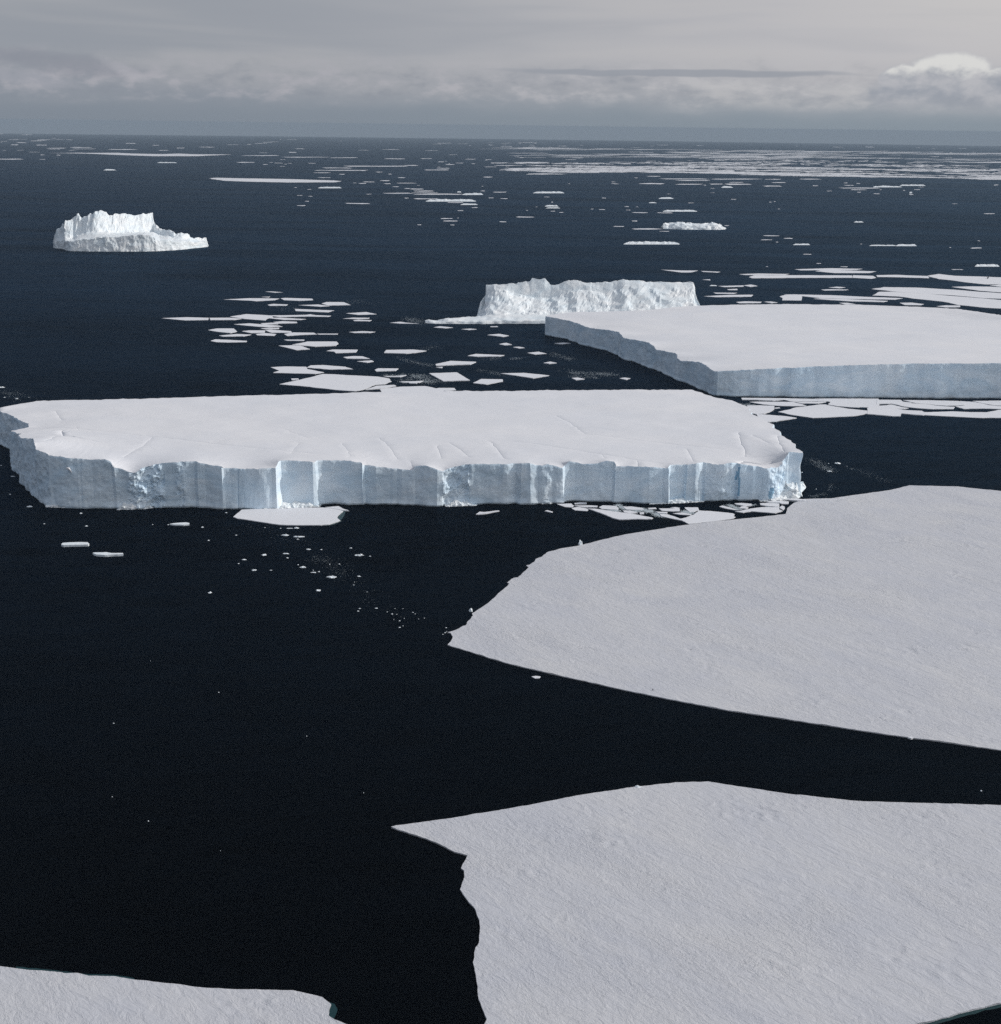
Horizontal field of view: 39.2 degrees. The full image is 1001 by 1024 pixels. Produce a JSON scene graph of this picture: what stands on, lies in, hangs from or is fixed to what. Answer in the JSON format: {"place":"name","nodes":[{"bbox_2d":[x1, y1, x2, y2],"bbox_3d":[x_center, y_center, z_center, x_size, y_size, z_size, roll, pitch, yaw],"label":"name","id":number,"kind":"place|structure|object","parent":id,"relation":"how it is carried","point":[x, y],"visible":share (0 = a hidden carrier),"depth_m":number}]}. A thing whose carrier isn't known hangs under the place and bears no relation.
{"place":"outdoors","nodes":[
{"label":"outdoors","id":0,"kind":"place"},
{"bbox_2d":[0,133,1000,1023],"bbox_3d":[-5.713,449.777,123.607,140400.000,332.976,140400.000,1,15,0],"label":"sea water","id":1,"kind":"structure","parent":0,"point":[220,767],"depth_m":978.41},
{"bbox_2d":[61,542,88,546],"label":"ice raft","id":2,"kind":"object","parent":1,"relation":"on","point":[75,544],"visible":1,"depth_m":1026.42},
{"bbox_2d":[93,552,122,556],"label":"ice raft","id":3,"kind":"object","parent":1,"relation":"on","point":[103,554],"visible":1,"depth_m":1004.33},
{"bbox_2d":[53,210,208,251],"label":"stepped iceberg","id":4,"kind":"object","parent":1,"relation":"on","point":[100,230],"visible":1,"depth_m":3408.63},
{"bbox_2d":[77,153,230,155],"bbox_3d":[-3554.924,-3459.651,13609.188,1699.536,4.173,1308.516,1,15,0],"label":"ice floe","id":5,"kind":"object","parent":1,"relation":"on","point":[155,154],"visible":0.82,"depth_m":13658.18},
{"bbox_2d":[0,966,344,1023],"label":"ice floe","id":6,"kind":"object","parent":1,"relation":"on","point":[35,996],"visible":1,"depth_m":495.44},
{"bbox_2d":[170,522,188,525],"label":"ice raft","id":7,"kind":"object","parent":1,"relation":"on","point":[181,524],"visible":1,"depth_m":1082.79},
{"bbox_2d":[162,317,208,320],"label":"ice floe","id":8,"kind":"object","parent":1,"relation":"on","point":[188,318],"visible":1,"depth_m":2217.99},
{"bbox_2d":[208,328,236,332],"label":"ice floe","id":9,"kind":"object","parent":1,"relation":"on","point":[227,330],"visible":1,"depth_m":2096.19},
{"bbox_2d":[210,318,240,319],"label":"ice floe","id":10,"kind":"object","parent":1,"relation":"on","point":[225,318],"visible":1,"depth_m":2221.62},
{"bbox_2d":[211,339,246,342],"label":"ice floe","id":11,"kind":"object","parent":1,"relation":"on","point":[225,341],"visible":1,"depth_m":1994.34},
{"bbox_2d":[219,334,249,336],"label":"ice floe","id":12,"kind":"object","parent":1,"relation":"on","point":[237,335],"visible":1,"depth_m":2047.36},
{"bbox_2d":[230,314,272,320],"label":"ice floe","id":13,"kind":"object","parent":1,"relation":"on","point":[254,317],"visible":1,"depth_m":2242.99},
{"bbox_2d":[224,298,278,300],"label":"ice floe","id":14,"kind":"object","parent":1,"relation":"on","point":[256,299],"visible":1,"depth_m":2469.52},
{"bbox_2d":[242,330,264,332],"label":"ice floe","id":15,"kind":"object","parent":1,"relation":"on","point":[255,331],"visible":1,"depth_m":2089.83},
{"bbox_2d":[234,323,281,327],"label":"ice floe","id":16,"kind":"object","parent":1,"relation":"on","point":[258,325],"visible":1,"depth_m":2152.72},
{"bbox_2d":[256,333,275,335],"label":"ice floe","id":17,"kind":"object","parent":1,"relation":"on","point":[265,334],"visible":1,"depth_m":2062.18},
{"bbox_2d":[209,178,339,182],"bbox_3d":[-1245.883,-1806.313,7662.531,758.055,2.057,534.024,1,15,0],"label":"ice floe","id":18,"kind":"object","parent":1,"relation":"on","point":[267,180],"visible":1,"depth_m":7647.05},
{"bbox_2d":[268,304,287,305],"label":"ice floe","id":19,"kind":"object","parent":1,"relation":"on","point":[277,304],"visible":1,"depth_m":2399.98},
{"bbox_2d":[265,330,291,332],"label":"ice floe","id":20,"kind":"object","parent":1,"relation":"on","point":[276,331],"visible":1,"depth_m":2094.58},
{"bbox_2d":[273,321,296,323],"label":"ice floe","id":21,"kind":"object","parent":1,"relation":"on","point":[284,322],"visible":1,"depth_m":2187.30},
{"bbox_2d":[270,318,304,319],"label":"ice floe","id":22,"kind":"object","parent":1,"relation":"on","point":[287,319],"visible":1,"depth_m":2227.42},
{"bbox_2d":[233,507,345,525],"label":"ice floe","id":23,"kind":"object","parent":1,"relation":"on","point":[313,516],"visible":1,"depth_m":1110.55},
{"bbox_2d":[280,345,309,349],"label":"ice floe","id":24,"kind":"object","parent":1,"relation":"on","point":[296,347],"visible":1,"depth_m":1945.12},
{"bbox_2d":[281,298,312,300],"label":"ice floe","id":25,"kind":"object","parent":1,"relation":"on","point":[296,299],"visible":1,"depth_m":2476.06},
{"bbox_2d":[271,366,323,373],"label":"ice floe","id":26,"kind":"object","parent":1,"relation":"on","point":[293,370],"visible":1,"depth_m":1764.37},
{"bbox_2d":[268,314,329,316],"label":"ice floe","id":27,"kind":"object","parent":1,"relation":"on","point":[309,315],"visible":1,"depth_m":2265.46},
{"bbox_2d":[284,332,316,335],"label":"ice floe","id":28,"kind":"object","parent":1,"relation":"on","point":[294,333],"visible":1,"depth_m":2069.60},
{"bbox_2d":[301,304,325,306],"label":"ice floe","id":29,"kind":"object","parent":1,"relation":"on","point":[317,305],"visible":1,"depth_m":2398.59},
{"bbox_2d":[295,309,333,311],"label":"ice floe","id":30,"kind":"object","parent":1,"relation":"on","point":[306,310],"visible":1,"depth_m":2334.09},
{"bbox_2d":[292,341,337,346],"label":"ice floe","id":31,"kind":"object","parent":1,"relation":"on","point":[320,343],"visible":1,"depth_m":1979.78},
{"bbox_2d":[307,365,352,369],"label":"ice floe","id":32,"kind":"object","parent":1,"relation":"on","point":[327,367],"visible":1,"depth_m":1788.85},
{"bbox_2d":[279,374,390,391],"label":"ice floe","id":33,"kind":"object","parent":1,"relation":"on","point":[353,383],"visible":1,"depth_m":1687.64},
{"bbox_2d":[322,302,349,305],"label":"ice floe","id":34,"kind":"object","parent":1,"relation":"on","point":[334,303],"visible":1,"depth_m":2424.48},
{"bbox_2d":[325,506,348,510],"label":"ice floe","id":35,"kind":"object","parent":1,"relation":"on","point":[338,508],"visible":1,"depth_m":1133.84},
{"bbox_2d":[315,170,364,170],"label":"ice floe","id":36,"kind":"object","parent":1,"relation":"on","point":[340,170],"visible":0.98,"depth_m":9470.73},
{"bbox_2d":[328,349,357,352],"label":"ice floe","id":37,"kind":"object","parent":1,"relation":"on","point":[343,351],"visible":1,"depth_m":1917.54},
{"bbox_2d":[343,356,368,358],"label":"ice floe","id":38,"kind":"object","parent":1,"relation":"on","point":[355,357],"visible":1,"depth_m":1867.04},
{"bbox_2d":[346,312,375,314],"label":"ice floe","id":39,"kind":"object","parent":1,"relation":"on","point":[363,313],"visible":1,"depth_m":2303.77},
{"bbox_2d":[350,331,372,332],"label":"ice floe","id":40,"kind":"object","parent":1,"relation":"on","point":[362,332],"visible":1,"depth_m":2093.71},
{"bbox_2d":[348,166,397,166],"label":"ice floe","id":41,"kind":"object","parent":1,"relation":"on","point":[372,166],"visible":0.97,"depth_m":10505.69},
{"bbox_2d":[366,385,395,389],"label":"ice floe","id":42,"kind":"object","parent":1,"relation":"on","point":[380,387],"visible":1,"depth_m":1656.39},
{"bbox_2d":[375,368,398,371],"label":"ice floe","id":43,"kind":"object","parent":1,"relation":"on","point":[385,369],"visible":1,"depth_m":1778.86},
{"bbox_2d":[0,389,805,509],"bbox_3d":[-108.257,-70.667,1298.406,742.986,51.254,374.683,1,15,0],"label":"tabular iceberg","id":44,"kind":"object","parent":1,"relation":"on","point":[458,448],"visible":1,"depth_m":1187.48},
{"bbox_2d":[384,349,425,353],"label":"ice floe","id":45,"kind":"object","parent":1,"relation":"on","point":[401,351],"visible":1,"depth_m":1920.63},
{"bbox_2d":[380,386,443,391],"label":"ice floe","id":46,"kind":"object","parent":1,"relation":"on","point":[413,388],"visible":0.49,"depth_m":1648.11},
{"bbox_2d":[413,194,459,194],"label":"ice floe","id":47,"kind":"object","parent":1,"relation":"on","point":[436,194],"visible":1,"depth_m":6307.84},
{"bbox_2d":[8,300,884,593],"bbox_3d":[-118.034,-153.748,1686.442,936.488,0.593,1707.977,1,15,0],"label":"brash ice","id":48,"kind":"structure","parent":1,"relation":"on","point":[618,504],"depth_m":1160.02},
{"bbox_2d":[437,388,455,390],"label":"ice floe","id":49,"kind":"object","parent":1,"relation":"on","point":[449,389],"visible":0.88,"depth_m":1651.06},
{"bbox_2d":[429,372,469,381],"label":"ice floe","id":50,"kind":"object","parent":1,"relation":"on","point":[450,377],"visible":1,"depth_m":1731.02},
{"bbox_2d":[426,199,475,201],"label":"ice floe","id":51,"kind":"object","parent":1,"relation":"on","point":[453,200],"visible":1,"depth_m":5781.38},
{"bbox_2d":[435,361,475,365],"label":"ice floe","id":52,"kind":"object","parent":1,"relation":"on","point":[450,363],"visible":1,"depth_m":1829.44},
{"bbox_2d":[463,193,482,194],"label":"ice floe","id":53,"kind":"object","parent":1,"relation":"on","point":[473,194],"visible":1,"depth_m":6348.18},
{"bbox_2d":[468,354,503,356],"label":"ice floe","id":54,"kind":"object","parent":1,"relation":"on","point":[482,355],"visible":1,"depth_m":1895.53},
{"bbox_2d":[476,510,498,514],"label":"ice floe","id":55,"kind":"object","parent":1,"relation":"on","point":[480,513],"visible":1,"depth_m":1127.73},
{"bbox_2d":[473,379,502,384],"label":"ice floe","id":56,"kind":"object","parent":1,"relation":"on","point":[486,381],"visible":1,"depth_m":1704.54},
{"bbox_2d":[488,334,508,336],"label":"ice floe","id":57,"kind":"object","parent":1,"relation":"on","point":[499,335],"visible":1,"depth_m":2079.87},
{"bbox_2d":[2,139,1000,210],"bbox_3d":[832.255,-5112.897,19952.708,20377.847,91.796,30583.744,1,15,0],"label":"pack ice","id":58,"kind":"structure","parent":1,"relation":"on","point":[570,169],"depth_m":11559.55},
{"bbox_2d":[501,373,548,378],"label":"ice floe","id":59,"kind":"object","parent":1,"relation":"on","point":[529,375],"visible":1,"depth_m":1750.07},
{"bbox_2d":[425,278,699,323],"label":"ragged iceberg","id":60,"kind":"object","parent":1,"relation":"on","point":[534,301],"visible":0.9,"depth_m":2314.21},
{"bbox_2d":[557,503,573,507],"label":"ice floe","id":61,"kind":"object","parent":1,"relation":"on","point":[569,505],"visible":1,"depth_m":1153.08},
{"bbox_2d":[572,507,587,510],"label":"ice floe","id":62,"kind":"object","parent":1,"relation":"on","point":[579,509],"visible":1,"depth_m":1141.66},
{"bbox_2d":[575,505,597,507],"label":"ice floe","id":63,"kind":"object","parent":1,"relation":"on","point":[588,506],"visible":1,"depth_m":1150.23},
{"bbox_2d":[599,505,618,509],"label":"ice floe","id":64,"kind":"object","parent":1,"relation":"on","point":[606,507],"visible":1,"depth_m":1147.80},
{"bbox_2d":[587,508,652,519],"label":"ice floe","id":65,"kind":"object","parent":1,"relation":"on","point":[620,515],"visible":1,"depth_m":1124.04},
{"bbox_2d":[624,506,643,509],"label":"ice floe","id":66,"kind":"object","parent":1,"relation":"on","point":[631,508],"visible":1,"depth_m":1145.98},
{"bbox_2d":[625,241,678,243],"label":"ice floe","id":67,"kind":"object","parent":1,"relation":"on","point":[646,242],"visible":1,"depth_m":3778.73},
{"bbox_2d":[659,508,679,511],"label":"ice floe","id":68,"kind":"object","parent":1,"relation":"on","point":[670,509],"visible":1,"depth_m":1144.03},
{"bbox_2d":[660,514,682,520],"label":"ice floe","id":69,"kind":"object","parent":1,"relation":"on","point":[669,516],"visible":1,"depth_m":1121.85},
{"bbox_2d":[663,210,696,211],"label":"ice floe","id":70,"kind":"object","parent":1,"relation":"on","point":[679,211],"visible":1,"depth_m":5261.59},
{"bbox_2d":[666,270,697,272],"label":"ice floe","id":71,"kind":"object","parent":1,"relation":"on","point":[683,271],"visible":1,"depth_m":3049.28},
{"bbox_2d":[684,507,698,511],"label":"ice floe","id":72,"kind":"object","parent":1,"relation":"on","point":[692,509],"visible":1,"depth_m":1145.33},
{"bbox_2d":[661,222,725,229],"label":"iceberg","id":73,"kind":"object","parent":1,"relation":"on","point":[693,226],"visible":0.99,"depth_m":4333.96},
{"bbox_2d":[391,781,1000,1023],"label":"ice floe","id":74,"kind":"object","parent":1,"relation":"on","point":[707,902],"visible":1,"depth_m":561.13},
{"bbox_2d":[681,510,734,523],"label":"ice floe","id":75,"kind":"object","parent":1,"relation":"on","point":[699,516],"visible":1,"depth_m":1122.66},
{"bbox_2d":[448,485,1000,750],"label":"ice floe","id":76,"kind":"object","parent":1,"relation":"on","point":[877,612],"visible":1,"depth_m":896.58},
{"bbox_2d":[704,295,752,296],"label":"ice floe","id":77,"kind":"object","parent":1,"relation":"on","point":[730,296],"visible":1,"depth_m":2604.45},
{"bbox_2d":[734,503,751,506],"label":"ice floe","id":78,"kind":"object","parent":1,"relation":"on","point":[744,504],"visible":1,"depth_m":1161.55},
{"bbox_2d":[735,507,782,513],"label":"ice floe","id":79,"kind":"object","parent":1,"relation":"on","point":[773,510],"visible":1,"depth_m":1144.64},
{"bbox_2d":[747,405,774,414],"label":"ice floe","id":80,"kind":"object","parent":1,"relation":"on","point":[759,409],"visible":0.78,"depth_m":1556.14},
{"bbox_2d":[740,273,786,274],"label":"ice floe","id":81,"kind":"object","parent":1,"relation":"on","point":[763,274],"visible":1,"depth_m":3004.35},
{"bbox_2d":[741,398,787,400],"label":"ice floe","id":82,"kind":"object","parent":1,"relation":"on","point":[768,399],"visible":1,"depth_m":1613.95},
{"bbox_2d":[760,503,778,506],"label":"ice floe","id":83,"kind":"object","parent":1,"relation":"on","point":[770,504],"visible":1,"depth_m":1162.17},
{"bbox_2d":[545,304,1000,398],"bbox_3d":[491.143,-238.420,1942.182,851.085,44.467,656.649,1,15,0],"label":"tabular iceberg","id":84,"kind":"object","parent":1,"relation":"on","point":[812,350],"visible":1,"depth_m":1822.63},
{"bbox_2d":[757,414,796,421],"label":"ice floe","id":85,"kind":"object","parent":1,"relation":"on","point":[770,418],"visible":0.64,"depth_m":1512.29},
{"bbox_2d":[766,501,788,504],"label":"ice floe","id":86,"kind":"object","parent":1,"relation":"on","point":[784,502],"visible":1,"depth_m":1169.47},
{"bbox_2d":[750,402,805,406],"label":"ice floe","id":87,"kind":"object","parent":1,"relation":"on","point":[792,404],"visible":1,"depth_m":1590.80},
{"bbox_2d":[780,294,801,300],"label":"ice floe","id":88,"kind":"object","parent":1,"relation":"on","point":[792,297],"visible":1,"depth_m":2594.84},
{"bbox_2d":[788,498,804,501],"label":"ice floe","id":89,"kind":"object","parent":1,"relation":"on","point":[794,499],"visible":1,"depth_m":1176.88},
{"bbox_2d":[749,275,852,278],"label":"ice floe","id":90,"kind":"object","parent":1,"relation":"on","point":[801,276],"visible":1,"depth_m":2969.43},
{"bbox_2d":[784,398,826,401],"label":"ice floe","id":91,"kind":"object","parent":1,"relation":"on","point":[800,400],"visible":1,"depth_m":1612.52},
{"bbox_2d":[796,402,825,403],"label":"ice floe","id":92,"kind":"object","parent":1,"relation":"on","point":[810,402],"visible":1,"depth_m":1599.74},
{"bbox_2d":[779,404,867,417],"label":"ice floe","id":93,"kind":"object","parent":1,"relation":"on","point":[821,411],"visible":1,"depth_m":1547.24},
{"bbox_2d":[795,268,858,270],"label":"ice floe","id":94,"kind":"object","parent":1,"relation":"on","point":[828,269],"visible":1,"depth_m":3133.70},
{"bbox_2d":[784,294,901,299],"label":"ice floe","id":95,"kind":"object","parent":1,"relation":"on","point":[846,297],"visible":1,"depth_m":2610.33},
{"bbox_2d":[817,270,875,272],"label":"ice floe","id":96,"kind":"object","parent":1,"relation":"on","point":[839,271],"visible":1,"depth_m":3090.58},
{"bbox_2d":[818,398,878,407],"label":"ice floe","id":97,"kind":"object","parent":1,"relation":"on","point":[854,402],"visible":1,"depth_m":1603.09},
{"bbox_2d":[817,298,886,301],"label":"ice floe","id":98,"kind":"object","parent":1,"relation":"on","point":[850,300],"visible":1,"depth_m":2563.46},
{"bbox_2d":[853,275,875,278],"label":"ice floe","id":99,"kind":"object","parent":1,"relation":"on","point":[863,277],"visible":1,"depth_m":2972.85},
{"bbox_2d":[877,400,910,405],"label":"ice floe","id":100,"kind":"object","parent":1,"relation":"on","point":[898,402],"visible":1,"depth_m":1605.32},
{"bbox_2d":[867,404,935,416],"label":"ice floe","id":101,"kind":"object","parent":1,"relation":"on","point":[891,410],"visible":1,"depth_m":1553.13},
{"bbox_2d":[876,275,928,277],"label":"ice floe","id":102,"kind":"object","parent":1,"relation":"on","point":[906,276],"visible":1,"depth_m":3000.76},
{"bbox_2d":[900,303,922,304],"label":"ice floe","id":103,"kind":"object","parent":1,"relation":"on","point":[911,303],"visible":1,"depth_m":2523.97},
{"bbox_2d":[901,403,954,409],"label":"ice floe","id":104,"kind":"object","parent":1,"relation":"on","point":[922,406],"visible":1,"depth_m":1584.15},
{"bbox_2d":[903,400,964,405],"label":"ice floe","id":105,"kind":"object","parent":1,"relation":"on","point":[944,403],"visible":1,"depth_m":1607.75},
{"bbox_2d":[872,292,1000,308],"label":"ice floe","id":106,"kind":"object","parent":1,"relation":"on","point":[977,302],"visible":1,"depth_m":2603.02},
{"bbox_2d":[873,287,1000,298],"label":"ice floe","id":107,"kind":"object","parent":1,"relation":"on","point":[975,294],"visible":1,"depth_m":2716.37},
{"bbox_2d":[937,305,959,307],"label":"ice floe","id":108,"kind":"object","parent":1,"relation":"on","point":[950,306],"visible":1,"depth_m":2491.19},
{"bbox_2d":[925,410,1000,417],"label":"ice floe","id":109,"kind":"object","parent":1,"relation":"on","point":[994,414],"visible":1,"depth_m":1543.10},
{"bbox_2d":[928,274,1000,284],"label":"ice floe","id":110,"kind":"object","parent":1,"relation":"on","point":[983,280],"visible":1,"depth_m":2960.57},
{"bbox_2d":[954,286,1000,292],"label":"ice floe","id":111,"kind":"object","parent":1,"relation":"on","point":[988,289],"visible":1,"depth_m":2786.42},
{"bbox_2d":[955,401,1000,408],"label":"ice floe","id":112,"kind":"object","parent":1,"relation":"on","point":[972,405],"visible":1,"depth_m":1589.72},
{"bbox_2d":[972,401,1000,405],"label":"ice floe","id":113,"kind":"object","parent":1,"relation":"on","point":[995,403],"visible":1,"depth_m":1612.20},
{"bbox_2d":[975,264,998,266],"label":"ice floe","id":114,"kind":"object","parent":1,"relation":"on","point":[987,265],"visible":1,"depth_m":3262.51},
{"bbox_2d":[0,0,1000,145],"label":"sky","id":115,"kind":"structure","parent":0,"point":[898,72]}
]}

